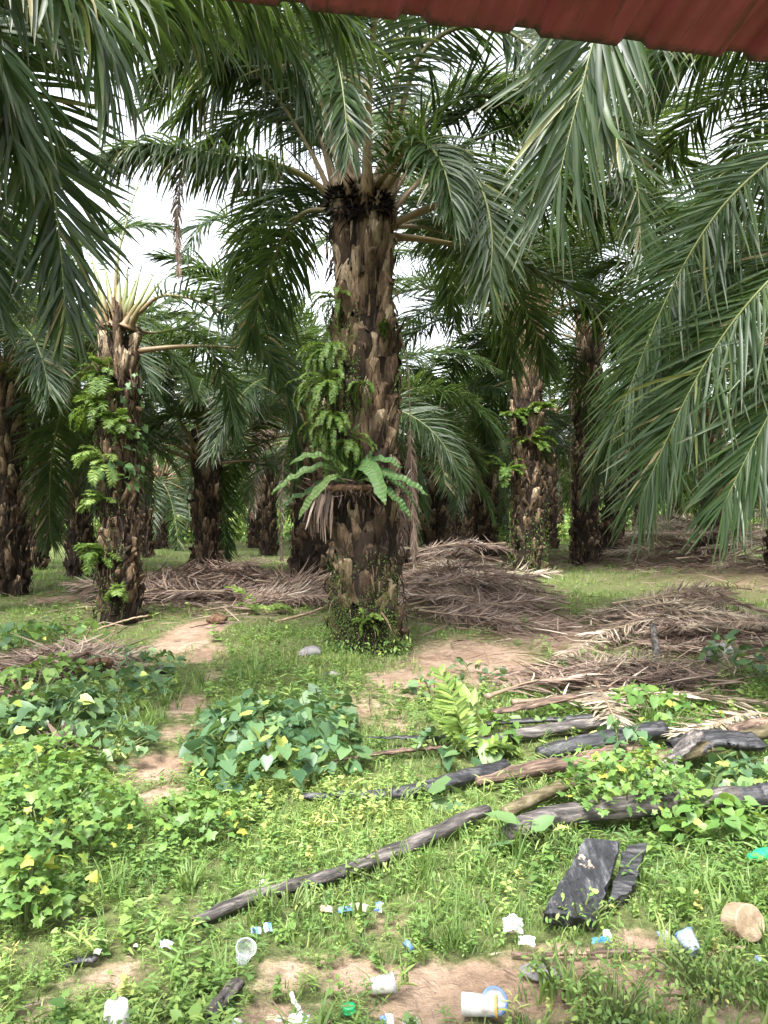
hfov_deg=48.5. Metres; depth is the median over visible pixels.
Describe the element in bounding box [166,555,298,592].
dry frond
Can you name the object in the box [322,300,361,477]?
moss curtain
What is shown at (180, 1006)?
weeds
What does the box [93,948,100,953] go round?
plastic wrapper
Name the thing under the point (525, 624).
grass tuft
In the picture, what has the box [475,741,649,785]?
brown log
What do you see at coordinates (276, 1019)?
plastic wrapper
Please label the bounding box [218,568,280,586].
dry frond
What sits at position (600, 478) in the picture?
oil palm
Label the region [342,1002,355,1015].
bottle cap
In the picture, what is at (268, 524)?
oil palm
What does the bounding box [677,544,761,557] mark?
dry frond
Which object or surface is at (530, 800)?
mossy log
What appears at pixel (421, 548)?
dry frond
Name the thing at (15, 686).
dry straw
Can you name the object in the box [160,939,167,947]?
plastic wrapper
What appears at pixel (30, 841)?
vine plant
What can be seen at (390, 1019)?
plastic wrapper
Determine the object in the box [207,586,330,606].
dry frond
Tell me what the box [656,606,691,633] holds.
dry frond
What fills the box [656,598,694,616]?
dry frond
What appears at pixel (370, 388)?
fern
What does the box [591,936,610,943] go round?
plastic wrapper
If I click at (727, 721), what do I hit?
dry frond
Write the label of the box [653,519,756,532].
dry frond
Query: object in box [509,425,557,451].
fern
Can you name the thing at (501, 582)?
dry frond
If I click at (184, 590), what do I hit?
dry frond
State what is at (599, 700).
dry frond
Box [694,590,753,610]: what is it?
dry frond
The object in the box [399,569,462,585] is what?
dry frond
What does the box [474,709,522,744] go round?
vine plant
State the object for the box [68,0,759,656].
oil palm
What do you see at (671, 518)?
dry frond
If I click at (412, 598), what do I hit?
dry frond
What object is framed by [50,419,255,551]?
oil palm
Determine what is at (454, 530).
oil palm
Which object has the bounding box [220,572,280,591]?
dry frond
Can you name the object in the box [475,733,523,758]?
fern
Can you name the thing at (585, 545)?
oil palm
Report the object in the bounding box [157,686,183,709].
grass tuft
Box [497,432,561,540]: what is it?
oil palm
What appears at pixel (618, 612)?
dry frond
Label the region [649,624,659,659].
bleached stalk
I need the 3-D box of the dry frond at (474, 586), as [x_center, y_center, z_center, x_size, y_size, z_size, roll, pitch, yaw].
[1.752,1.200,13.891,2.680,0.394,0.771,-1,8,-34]
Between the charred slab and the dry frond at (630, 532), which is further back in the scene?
the dry frond at (630, 532)
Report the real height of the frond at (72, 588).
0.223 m
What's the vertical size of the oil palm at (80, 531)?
7.381 m
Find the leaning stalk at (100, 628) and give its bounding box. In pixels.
[97,615,148,629]
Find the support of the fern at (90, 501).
attached to the oil palm at (120, 348)
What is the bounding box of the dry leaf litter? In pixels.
[0,546,767,1023]
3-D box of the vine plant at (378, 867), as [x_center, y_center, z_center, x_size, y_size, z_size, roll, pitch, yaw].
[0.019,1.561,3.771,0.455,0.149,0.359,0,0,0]
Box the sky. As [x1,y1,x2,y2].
[1,3,767,441]
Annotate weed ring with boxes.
[321,632,411,657]
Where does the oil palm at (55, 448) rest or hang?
on the ground at (474, 971)
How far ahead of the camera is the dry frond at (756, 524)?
22.32 m
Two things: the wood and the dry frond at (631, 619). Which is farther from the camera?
the wood
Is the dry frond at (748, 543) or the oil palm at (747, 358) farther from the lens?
the dry frond at (748, 543)
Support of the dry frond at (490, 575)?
on the dry frond at (520, 593)
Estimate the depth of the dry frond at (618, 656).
8.38 m
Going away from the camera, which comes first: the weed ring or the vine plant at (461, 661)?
the vine plant at (461, 661)
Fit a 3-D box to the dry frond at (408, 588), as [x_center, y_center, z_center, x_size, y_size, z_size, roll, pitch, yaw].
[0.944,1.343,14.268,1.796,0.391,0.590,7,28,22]
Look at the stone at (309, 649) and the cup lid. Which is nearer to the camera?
the cup lid
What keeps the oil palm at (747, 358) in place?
on the ground at (474, 971)
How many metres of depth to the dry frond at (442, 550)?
16.44 m
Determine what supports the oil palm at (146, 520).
on the ground at (474, 971)
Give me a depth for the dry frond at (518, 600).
13.18 m
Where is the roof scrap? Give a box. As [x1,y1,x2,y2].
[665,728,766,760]
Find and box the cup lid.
[482,986,507,1016]
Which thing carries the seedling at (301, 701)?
on the ground at (474, 971)
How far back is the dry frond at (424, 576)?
15.63 m
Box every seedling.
[251,737,296,766]
[299,693,336,722]
[427,775,465,811]
[456,680,477,710]
[478,742,516,763]
[484,810,554,853]
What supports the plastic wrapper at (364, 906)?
on the ground at (474, 971)
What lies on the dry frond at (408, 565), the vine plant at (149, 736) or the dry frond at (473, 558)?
the dry frond at (473, 558)
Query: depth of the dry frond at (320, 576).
18.09 m
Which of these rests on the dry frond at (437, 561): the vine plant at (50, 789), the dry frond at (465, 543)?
the dry frond at (465, 543)
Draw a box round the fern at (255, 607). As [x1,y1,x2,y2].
[225,585,297,615]
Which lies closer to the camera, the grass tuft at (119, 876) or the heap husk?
the grass tuft at (119, 876)
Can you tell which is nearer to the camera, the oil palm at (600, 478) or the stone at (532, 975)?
the stone at (532, 975)
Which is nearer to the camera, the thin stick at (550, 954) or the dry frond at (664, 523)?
the thin stick at (550, 954)
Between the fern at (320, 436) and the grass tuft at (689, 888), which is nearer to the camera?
the grass tuft at (689, 888)
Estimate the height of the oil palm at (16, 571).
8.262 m
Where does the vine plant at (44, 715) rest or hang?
on the ground at (474, 971)
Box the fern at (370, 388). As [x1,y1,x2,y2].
[346,380,374,411]
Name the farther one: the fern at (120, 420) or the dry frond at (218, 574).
the dry frond at (218, 574)
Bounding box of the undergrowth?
[62,495,766,544]
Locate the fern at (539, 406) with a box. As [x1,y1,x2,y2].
[520,399,562,421]
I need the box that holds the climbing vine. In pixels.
[108,373,147,487]
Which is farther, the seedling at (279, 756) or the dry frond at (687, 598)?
the dry frond at (687, 598)
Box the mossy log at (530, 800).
[500,724,767,814]
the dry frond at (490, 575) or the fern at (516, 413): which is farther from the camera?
the fern at (516, 413)
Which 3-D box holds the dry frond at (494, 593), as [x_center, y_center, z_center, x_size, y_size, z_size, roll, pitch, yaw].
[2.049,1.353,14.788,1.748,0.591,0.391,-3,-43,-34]
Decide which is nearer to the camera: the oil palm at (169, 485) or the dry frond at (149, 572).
the dry frond at (149, 572)
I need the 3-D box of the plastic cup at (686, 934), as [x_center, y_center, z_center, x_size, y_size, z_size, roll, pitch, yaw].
[1.097,1.549,3.060,0.074,0.064,0.082,0,30,-20]
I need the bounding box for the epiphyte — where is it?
[100,463,147,491]
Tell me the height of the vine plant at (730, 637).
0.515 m
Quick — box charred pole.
[192,804,491,925]
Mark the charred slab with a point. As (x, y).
(593, 863)
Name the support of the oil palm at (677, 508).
on the ground at (474, 971)
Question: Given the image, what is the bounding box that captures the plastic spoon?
[289,991,303,1012]
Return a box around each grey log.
[499,785,741,841]
[732,782,767,809]
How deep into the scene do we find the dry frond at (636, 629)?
10.48 m
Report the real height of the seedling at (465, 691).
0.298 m
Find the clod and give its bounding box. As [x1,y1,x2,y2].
[206,613,227,624]
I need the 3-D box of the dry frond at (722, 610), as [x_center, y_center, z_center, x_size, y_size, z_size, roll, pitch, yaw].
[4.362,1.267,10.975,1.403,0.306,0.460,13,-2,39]
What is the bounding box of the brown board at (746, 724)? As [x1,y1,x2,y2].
[727,717,767,730]
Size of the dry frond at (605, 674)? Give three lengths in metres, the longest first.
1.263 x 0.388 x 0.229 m
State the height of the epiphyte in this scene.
0.409 m
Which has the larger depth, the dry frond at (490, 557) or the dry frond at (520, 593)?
the dry frond at (490, 557)
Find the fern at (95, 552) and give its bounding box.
[72,542,121,575]
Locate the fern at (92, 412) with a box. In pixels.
[68,383,123,434]
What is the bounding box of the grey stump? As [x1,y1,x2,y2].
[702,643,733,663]
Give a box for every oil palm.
[0,0,403,371]
[0,134,231,596]
[0,172,434,625]
[0,296,148,514]
[1,299,185,569]
[1,301,395,565]
[2,260,244,577]
[25,342,280,557]
[25,437,66,544]
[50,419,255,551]
[52,450,93,541]
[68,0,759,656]
[83,199,507,580]
[94,455,176,515]
[152,362,319,555]
[152,406,233,542]
[153,459,176,510]
[162,343,290,547]
[168,427,292,522]
[207,288,432,515]
[233,422,292,511]
[234,470,292,517]
[238,324,549,566]
[238,442,425,543]
[283,482,419,519]
[297,65,758,578]
[321,339,577,561]
[398,349,618,560]
[404,368,513,540]
[409,424,512,541]
[415,383,562,542]
[428,226,752,565]
[472,28,767,573]
[485,331,659,549]
[496,362,758,556]
[496,389,634,529]
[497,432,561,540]
[541,292,762,562]
[542,357,740,547]
[556,438,698,530]
[557,454,602,528]
[574,172,767,570]
[598,435,739,541]
[634,407,767,521]
[651,214,767,505]
[683,441,756,525]
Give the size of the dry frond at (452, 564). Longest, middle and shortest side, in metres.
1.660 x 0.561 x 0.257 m
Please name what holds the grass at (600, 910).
on the ground at (474, 971)
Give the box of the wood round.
[720,902,764,942]
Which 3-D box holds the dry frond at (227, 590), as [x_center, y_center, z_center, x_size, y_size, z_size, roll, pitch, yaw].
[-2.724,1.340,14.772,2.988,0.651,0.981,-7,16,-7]
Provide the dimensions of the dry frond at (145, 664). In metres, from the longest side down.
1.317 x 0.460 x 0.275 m
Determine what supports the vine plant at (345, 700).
on the ground at (474, 971)
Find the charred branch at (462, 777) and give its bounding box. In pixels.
[301,759,510,800]
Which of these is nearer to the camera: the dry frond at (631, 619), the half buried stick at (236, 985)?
the half buried stick at (236, 985)
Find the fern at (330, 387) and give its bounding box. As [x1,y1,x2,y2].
[285,369,344,429]
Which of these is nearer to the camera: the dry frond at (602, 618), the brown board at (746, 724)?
the brown board at (746, 724)
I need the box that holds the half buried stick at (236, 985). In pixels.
[202,977,244,1023]
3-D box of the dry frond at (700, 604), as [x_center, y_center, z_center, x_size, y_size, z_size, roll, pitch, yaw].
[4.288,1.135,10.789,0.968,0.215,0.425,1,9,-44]
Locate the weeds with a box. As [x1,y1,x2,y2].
[0,576,767,1023]
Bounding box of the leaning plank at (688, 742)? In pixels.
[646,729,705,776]
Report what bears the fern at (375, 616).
attached to the oil palm at (358, 204)
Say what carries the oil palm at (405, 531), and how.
on the ground at (474, 971)
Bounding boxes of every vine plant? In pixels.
[0,616,70,649]
[0,616,108,647]
[0,650,90,709]
[0,680,123,755]
[0,689,42,743]
[0,725,107,791]
[0,743,146,882]
[0,825,75,932]
[43,712,162,775]
[48,666,183,726]
[70,645,189,685]
[152,784,249,845]
[178,688,372,798]
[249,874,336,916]
[285,678,358,728]
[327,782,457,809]
[338,841,439,889]
[398,729,475,750]
[401,671,461,698]
[409,726,481,771]
[447,657,506,682]
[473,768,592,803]
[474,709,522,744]
[510,703,593,731]
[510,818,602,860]
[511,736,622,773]
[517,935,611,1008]
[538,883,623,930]
[546,649,585,665]
[548,738,707,817]
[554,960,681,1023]
[590,714,660,760]
[600,679,739,728]
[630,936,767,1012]
[644,789,767,850]
[693,629,767,687]
[694,747,767,787]
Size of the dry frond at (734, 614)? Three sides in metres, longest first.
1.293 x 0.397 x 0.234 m
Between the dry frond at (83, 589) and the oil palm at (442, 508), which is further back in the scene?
the oil palm at (442, 508)
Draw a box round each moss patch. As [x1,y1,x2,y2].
[92,399,126,617]
[323,552,400,656]
[506,497,549,578]
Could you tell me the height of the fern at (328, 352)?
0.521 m
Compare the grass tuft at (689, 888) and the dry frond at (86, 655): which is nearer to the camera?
the grass tuft at (689, 888)
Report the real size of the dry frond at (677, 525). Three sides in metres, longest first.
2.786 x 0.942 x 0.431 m
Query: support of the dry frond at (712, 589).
on the dry frond at (687, 598)
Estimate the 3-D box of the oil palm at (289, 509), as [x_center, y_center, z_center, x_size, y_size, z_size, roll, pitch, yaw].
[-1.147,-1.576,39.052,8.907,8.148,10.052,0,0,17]
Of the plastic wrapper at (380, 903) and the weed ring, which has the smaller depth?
the plastic wrapper at (380, 903)
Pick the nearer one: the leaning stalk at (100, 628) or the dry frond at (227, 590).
the leaning stalk at (100, 628)
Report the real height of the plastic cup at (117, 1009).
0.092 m
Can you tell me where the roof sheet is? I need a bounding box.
[221,0,767,62]
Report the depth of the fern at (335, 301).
9.38 m
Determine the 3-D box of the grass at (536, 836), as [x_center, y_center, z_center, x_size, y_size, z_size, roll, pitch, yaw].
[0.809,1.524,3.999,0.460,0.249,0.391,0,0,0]
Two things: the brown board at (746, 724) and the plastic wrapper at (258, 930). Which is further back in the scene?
the brown board at (746, 724)
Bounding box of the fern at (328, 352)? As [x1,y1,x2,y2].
[296,341,346,381]
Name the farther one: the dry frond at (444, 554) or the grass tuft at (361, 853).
the dry frond at (444, 554)
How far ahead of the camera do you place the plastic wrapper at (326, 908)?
3.41 m
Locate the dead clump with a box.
[33,722,102,760]
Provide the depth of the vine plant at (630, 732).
5.40 m
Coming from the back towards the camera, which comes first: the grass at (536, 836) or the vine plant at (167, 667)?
the vine plant at (167, 667)
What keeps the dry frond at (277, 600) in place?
on the ground at (474, 971)
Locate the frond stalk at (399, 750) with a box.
[332,745,448,761]
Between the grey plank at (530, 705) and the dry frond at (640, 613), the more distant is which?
the dry frond at (640, 613)
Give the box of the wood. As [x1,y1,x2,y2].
[61,430,757,528]
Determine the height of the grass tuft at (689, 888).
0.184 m
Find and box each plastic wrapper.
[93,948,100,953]
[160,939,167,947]
[250,927,260,933]
[263,922,272,931]
[266,1014,284,1022]
[288,1012,309,1023]
[320,905,332,912]
[338,906,352,912]
[349,902,367,911]
[374,901,383,912]
[379,1013,393,1023]
[502,915,509,931]
[518,935,534,946]
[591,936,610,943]
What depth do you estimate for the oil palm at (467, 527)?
35.76 m
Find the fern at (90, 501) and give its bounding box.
[76,490,115,512]
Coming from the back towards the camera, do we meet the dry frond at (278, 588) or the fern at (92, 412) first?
the dry frond at (278, 588)
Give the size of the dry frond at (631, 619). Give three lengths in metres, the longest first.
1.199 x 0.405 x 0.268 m
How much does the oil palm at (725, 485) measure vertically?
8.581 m
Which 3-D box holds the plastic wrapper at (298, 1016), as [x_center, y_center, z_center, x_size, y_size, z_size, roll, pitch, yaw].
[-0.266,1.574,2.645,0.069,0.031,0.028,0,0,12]
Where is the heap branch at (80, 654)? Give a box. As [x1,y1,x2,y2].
[62,648,94,668]
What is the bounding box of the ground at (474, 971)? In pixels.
[0,531,767,1023]
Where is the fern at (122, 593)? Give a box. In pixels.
[102,582,128,602]
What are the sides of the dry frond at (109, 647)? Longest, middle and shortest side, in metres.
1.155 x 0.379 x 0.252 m
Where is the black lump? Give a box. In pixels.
[154,666,175,673]
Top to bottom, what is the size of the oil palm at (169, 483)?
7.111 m
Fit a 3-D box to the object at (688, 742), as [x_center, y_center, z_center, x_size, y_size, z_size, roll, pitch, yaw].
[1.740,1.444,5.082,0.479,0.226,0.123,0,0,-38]
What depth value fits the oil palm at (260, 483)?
40.84 m
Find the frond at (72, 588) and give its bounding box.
[62,582,83,592]
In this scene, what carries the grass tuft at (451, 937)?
on the ground at (474, 971)
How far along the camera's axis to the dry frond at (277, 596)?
14.21 m
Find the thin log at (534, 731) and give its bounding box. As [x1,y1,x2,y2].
[453,716,628,749]
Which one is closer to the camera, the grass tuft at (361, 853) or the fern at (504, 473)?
the grass tuft at (361, 853)
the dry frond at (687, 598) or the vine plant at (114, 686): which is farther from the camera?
the dry frond at (687, 598)
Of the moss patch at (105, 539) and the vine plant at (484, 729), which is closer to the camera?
the vine plant at (484, 729)
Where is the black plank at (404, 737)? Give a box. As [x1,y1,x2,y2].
[366,734,477,739]
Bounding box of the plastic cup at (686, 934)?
[674,927,699,956]
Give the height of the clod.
0.173 m
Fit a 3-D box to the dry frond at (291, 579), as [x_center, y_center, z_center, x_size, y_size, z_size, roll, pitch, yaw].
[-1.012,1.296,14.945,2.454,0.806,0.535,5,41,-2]
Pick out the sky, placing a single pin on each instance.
(147, 203)
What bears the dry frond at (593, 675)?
on the ground at (474, 971)
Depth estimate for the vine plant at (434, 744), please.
5.85 m
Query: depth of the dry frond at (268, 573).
17.02 m
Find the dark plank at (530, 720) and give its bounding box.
[486,714,595,725]
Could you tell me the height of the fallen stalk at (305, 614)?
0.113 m
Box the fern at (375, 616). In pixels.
[351,606,383,635]
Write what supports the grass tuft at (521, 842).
on the ground at (474, 971)
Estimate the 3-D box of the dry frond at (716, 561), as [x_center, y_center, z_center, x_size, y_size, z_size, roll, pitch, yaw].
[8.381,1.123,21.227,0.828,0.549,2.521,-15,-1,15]
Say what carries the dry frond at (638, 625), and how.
on the dry frond
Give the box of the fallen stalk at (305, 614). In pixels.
[274,604,327,622]
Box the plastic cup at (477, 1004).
[461,991,497,1017]
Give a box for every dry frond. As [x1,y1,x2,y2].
[0,685,33,696]
[32,642,152,667]
[44,647,112,657]
[56,571,222,600]
[62,574,153,597]
[68,640,151,659]
[77,566,224,602]
[95,561,236,589]
[112,657,154,669]
[139,594,164,605]
[141,574,233,586]
[142,565,247,594]
[142,570,222,604]
[143,567,275,586]
[144,563,224,584]
[145,550,270,585]
[151,574,258,594]
[154,580,243,595]
[160,549,275,582]
[164,573,305,605]
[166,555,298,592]
[167,552,273,580]
[204,589,328,610]
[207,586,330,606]
[209,554,265,570]
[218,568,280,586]
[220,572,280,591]
[227,578,329,607]
[233,555,334,585]
[233,560,288,578]
[233,584,319,607]
[237,576,321,603]
[242,563,310,586]
[250,565,326,585]
[255,566,329,598]
[257,577,330,599]
[266,571,324,592]
[398,564,465,583]
[398,580,442,603]
[398,580,524,614]
[398,583,478,603]
[399,560,542,591]
[399,563,469,587]
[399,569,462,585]
[399,575,512,592]
[402,558,464,570]
[402,562,492,581]
[402,576,462,586]
[403,547,488,566]
[403,551,499,564]
[404,545,502,562]
[408,535,506,560]
[408,569,555,594]
[408,592,536,636]
[409,551,466,573]
[412,533,511,555]
[414,585,567,619]
[416,556,547,583]
[417,577,518,596]
[418,595,580,631]
[422,552,563,585]
[424,561,483,569]
[428,567,541,587]
[429,570,553,600]
[432,548,501,564]
[434,546,466,563]
[442,558,524,571]
[448,579,570,604]
[449,560,540,612]
[451,587,555,620]
[472,578,533,597]
[483,659,641,699]
[484,591,550,613]
[510,681,767,711]
[517,581,569,597]
[532,663,637,685]
[548,662,635,687]
[549,607,761,664]
[570,678,655,752]
[572,646,691,673]
[580,609,644,622]
[583,600,634,614]
[593,650,648,672]
[595,602,688,618]
[598,539,681,556]
[599,599,659,622]
[602,548,679,557]
[603,609,637,617]
[604,593,767,645]
[607,593,675,610]
[610,606,692,626]
[610,658,726,691]
[611,584,728,606]
[615,525,693,543]
[615,619,678,635]
[617,610,675,632]
[619,658,700,674]
[622,549,717,565]
[623,534,674,541]
[624,530,689,548]
[625,522,677,540]
[625,602,691,619]
[628,511,695,526]
[630,543,694,555]
[633,513,692,532]
[633,604,767,639]
[641,596,729,610]
[641,610,738,620]
[645,539,698,552]
[646,527,745,542]
[647,583,733,594]
[649,578,740,602]
[650,579,750,604]
[650,612,754,638]
[652,584,734,610]
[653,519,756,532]
[656,512,691,522]
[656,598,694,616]
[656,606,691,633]
[657,602,766,621]
[658,519,695,530]
[659,634,740,654]
[660,700,767,738]
[661,524,765,544]
[663,659,701,690]
[669,595,698,608]
[674,605,764,625]
[674,619,745,634]
[676,549,763,567]
[676,599,756,611]
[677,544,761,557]
[682,597,764,613]
[683,639,767,656]
[687,534,765,555]
[691,613,767,632]
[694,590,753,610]
[694,592,739,610]
[695,536,765,551]
[698,520,761,537]
[698,605,749,614]
[702,635,767,645]
[705,547,738,567]
[721,633,767,643]
[736,532,765,549]
[751,502,767,520]
[751,525,767,530]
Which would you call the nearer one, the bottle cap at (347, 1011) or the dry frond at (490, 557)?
the bottle cap at (347, 1011)
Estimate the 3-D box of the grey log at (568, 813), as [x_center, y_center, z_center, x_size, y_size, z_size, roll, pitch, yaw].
[1.182,1.509,4.321,1.348,0.156,0.278,0,0,-17]
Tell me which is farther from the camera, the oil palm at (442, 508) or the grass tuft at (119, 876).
the oil palm at (442, 508)
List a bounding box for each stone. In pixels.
[297,646,320,656]
[323,671,340,676]
[519,963,560,980]
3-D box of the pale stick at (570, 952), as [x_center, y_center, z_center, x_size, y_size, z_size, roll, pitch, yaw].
[0.669,1.580,3.049,0.112,0.029,0.026,0,0,4]
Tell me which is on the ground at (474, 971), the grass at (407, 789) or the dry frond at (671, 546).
the grass at (407, 789)
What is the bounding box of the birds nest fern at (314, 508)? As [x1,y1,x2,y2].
[271,423,427,543]
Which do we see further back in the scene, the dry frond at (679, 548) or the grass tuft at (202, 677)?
the dry frond at (679, 548)
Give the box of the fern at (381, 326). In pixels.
[378,317,391,338]
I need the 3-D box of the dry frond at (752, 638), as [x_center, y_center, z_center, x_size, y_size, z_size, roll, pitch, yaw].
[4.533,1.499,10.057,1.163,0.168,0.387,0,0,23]
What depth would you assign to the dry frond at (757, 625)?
10.18 m
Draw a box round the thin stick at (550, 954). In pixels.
[511,947,685,957]
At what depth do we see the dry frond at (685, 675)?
7.76 m
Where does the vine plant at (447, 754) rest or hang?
on the ground at (474, 971)
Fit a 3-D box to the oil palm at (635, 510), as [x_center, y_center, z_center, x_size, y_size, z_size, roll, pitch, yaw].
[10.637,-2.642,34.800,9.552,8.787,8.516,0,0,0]
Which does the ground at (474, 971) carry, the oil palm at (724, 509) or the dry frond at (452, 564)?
the oil palm at (724, 509)
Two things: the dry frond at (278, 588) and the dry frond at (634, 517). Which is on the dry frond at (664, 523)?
the dry frond at (634, 517)
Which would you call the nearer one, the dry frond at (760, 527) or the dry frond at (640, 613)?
the dry frond at (640, 613)
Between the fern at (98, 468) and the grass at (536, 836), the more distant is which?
the fern at (98, 468)
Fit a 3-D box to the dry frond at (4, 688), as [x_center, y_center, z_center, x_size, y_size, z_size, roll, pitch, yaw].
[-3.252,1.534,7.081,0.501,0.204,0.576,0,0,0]
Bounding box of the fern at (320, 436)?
[297,410,350,460]
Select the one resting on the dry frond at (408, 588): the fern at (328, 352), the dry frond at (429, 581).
the dry frond at (429, 581)
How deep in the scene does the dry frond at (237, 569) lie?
16.77 m
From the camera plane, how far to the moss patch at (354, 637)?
9.31 m
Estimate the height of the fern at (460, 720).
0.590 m
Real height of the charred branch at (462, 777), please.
0.101 m
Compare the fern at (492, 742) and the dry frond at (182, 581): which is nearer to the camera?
the fern at (492, 742)
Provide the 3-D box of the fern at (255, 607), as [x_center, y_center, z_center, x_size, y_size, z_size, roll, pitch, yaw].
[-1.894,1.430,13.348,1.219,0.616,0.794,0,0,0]
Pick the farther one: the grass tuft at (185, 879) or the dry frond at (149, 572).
the dry frond at (149, 572)
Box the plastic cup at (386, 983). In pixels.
[370,971,396,993]
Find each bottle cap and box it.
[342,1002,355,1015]
[402,939,414,951]
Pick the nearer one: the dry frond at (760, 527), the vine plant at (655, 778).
the vine plant at (655, 778)
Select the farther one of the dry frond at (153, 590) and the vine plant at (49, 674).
the dry frond at (153, 590)
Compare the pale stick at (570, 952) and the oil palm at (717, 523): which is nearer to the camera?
the pale stick at (570, 952)
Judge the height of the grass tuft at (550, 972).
0.171 m
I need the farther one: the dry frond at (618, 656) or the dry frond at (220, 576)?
the dry frond at (220, 576)
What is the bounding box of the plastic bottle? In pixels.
[747,847,767,861]
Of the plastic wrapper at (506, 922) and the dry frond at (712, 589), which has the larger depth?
the dry frond at (712, 589)
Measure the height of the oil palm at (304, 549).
7.564 m
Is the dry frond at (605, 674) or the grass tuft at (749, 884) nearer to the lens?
the grass tuft at (749, 884)
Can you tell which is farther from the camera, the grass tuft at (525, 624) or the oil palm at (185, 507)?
the oil palm at (185, 507)
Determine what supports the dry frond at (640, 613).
on the dry leaf litter
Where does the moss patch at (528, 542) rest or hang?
attached to the oil palm at (529, 486)
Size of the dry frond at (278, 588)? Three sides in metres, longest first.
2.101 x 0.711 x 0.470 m
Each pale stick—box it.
[558,948,586,956]
[706,946,745,954]
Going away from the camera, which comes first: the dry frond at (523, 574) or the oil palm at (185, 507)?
the dry frond at (523, 574)
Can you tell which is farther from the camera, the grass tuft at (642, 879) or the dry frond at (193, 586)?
the dry frond at (193, 586)
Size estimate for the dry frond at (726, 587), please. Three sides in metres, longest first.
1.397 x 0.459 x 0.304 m
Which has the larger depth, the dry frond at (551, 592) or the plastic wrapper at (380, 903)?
the dry frond at (551, 592)
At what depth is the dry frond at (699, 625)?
10.00 m
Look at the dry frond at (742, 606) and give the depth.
11.20 m
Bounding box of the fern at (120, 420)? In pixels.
[95,407,134,441]
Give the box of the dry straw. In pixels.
[11,678,18,695]
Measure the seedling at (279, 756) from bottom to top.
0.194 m
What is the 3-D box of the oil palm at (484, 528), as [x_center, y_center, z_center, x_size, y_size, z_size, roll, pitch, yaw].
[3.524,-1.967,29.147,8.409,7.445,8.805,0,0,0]
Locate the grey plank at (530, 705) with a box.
[487,685,615,715]
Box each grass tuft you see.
[92,851,132,906]
[114,697,167,729]
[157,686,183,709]
[163,853,213,894]
[172,665,212,686]
[221,643,259,684]
[234,875,296,931]
[341,837,374,880]
[386,832,440,882]
[417,895,472,953]
[476,802,538,867]
[519,612,532,631]
[572,584,584,594]
[610,848,661,890]
[659,866,713,909]
[725,857,767,901]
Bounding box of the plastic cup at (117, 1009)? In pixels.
[102,996,129,1023]
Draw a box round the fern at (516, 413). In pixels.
[499,408,528,424]
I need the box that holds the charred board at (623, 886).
[606,843,646,914]
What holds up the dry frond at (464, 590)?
on the dry frond at (520, 593)
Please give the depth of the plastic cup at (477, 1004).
2.68 m
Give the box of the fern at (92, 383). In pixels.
[70,352,115,397]
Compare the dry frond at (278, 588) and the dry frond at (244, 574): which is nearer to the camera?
the dry frond at (278, 588)
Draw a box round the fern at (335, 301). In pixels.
[306,286,351,337]
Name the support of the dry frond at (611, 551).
on the dry leaf litter
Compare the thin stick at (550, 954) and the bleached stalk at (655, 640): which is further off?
the bleached stalk at (655, 640)
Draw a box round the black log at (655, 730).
[535,720,668,758]
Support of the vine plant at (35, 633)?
on the ground at (474, 971)
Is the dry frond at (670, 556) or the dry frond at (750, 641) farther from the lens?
the dry frond at (670, 556)
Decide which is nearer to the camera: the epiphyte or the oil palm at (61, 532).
the epiphyte
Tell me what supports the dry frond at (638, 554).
on the ground at (474, 971)
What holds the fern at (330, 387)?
attached to the oil palm at (358, 204)
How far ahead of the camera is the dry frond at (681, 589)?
11.44 m
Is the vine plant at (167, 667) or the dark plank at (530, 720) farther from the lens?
the vine plant at (167, 667)
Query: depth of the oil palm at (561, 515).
54.74 m
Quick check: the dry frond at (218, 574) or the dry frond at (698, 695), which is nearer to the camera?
the dry frond at (698, 695)
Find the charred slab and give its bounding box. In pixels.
[543,838,619,931]
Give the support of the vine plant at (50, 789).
on the ground at (474, 971)
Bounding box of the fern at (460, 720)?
[428,663,478,757]
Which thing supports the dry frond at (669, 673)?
on the ground at (474, 971)
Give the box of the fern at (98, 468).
[71,445,117,487]
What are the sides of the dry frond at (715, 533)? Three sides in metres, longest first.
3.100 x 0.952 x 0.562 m
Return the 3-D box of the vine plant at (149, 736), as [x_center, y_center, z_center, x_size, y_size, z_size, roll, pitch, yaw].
[-1.838,1.496,5.543,0.795,0.251,0.941,0,0,0]
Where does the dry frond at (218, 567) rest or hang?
on the ground at (474, 971)
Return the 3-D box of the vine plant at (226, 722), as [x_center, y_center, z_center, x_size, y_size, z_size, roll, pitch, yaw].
[-0.727,1.392,5.569,1.289,0.465,1.687,0,0,-34]
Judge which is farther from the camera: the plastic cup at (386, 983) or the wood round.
the wood round
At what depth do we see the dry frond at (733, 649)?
9.50 m
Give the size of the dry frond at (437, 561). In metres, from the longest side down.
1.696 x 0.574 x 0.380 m
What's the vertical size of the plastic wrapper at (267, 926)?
0.028 m
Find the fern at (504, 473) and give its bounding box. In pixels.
[484,454,525,487]
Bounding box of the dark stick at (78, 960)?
[65,954,98,966]
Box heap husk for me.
[86,657,112,669]
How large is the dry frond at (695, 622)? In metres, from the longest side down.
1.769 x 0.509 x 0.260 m
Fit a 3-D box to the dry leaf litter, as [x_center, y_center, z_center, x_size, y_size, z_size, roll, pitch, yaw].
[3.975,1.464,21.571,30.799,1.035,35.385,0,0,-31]
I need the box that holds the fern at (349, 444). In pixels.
[332,432,376,471]

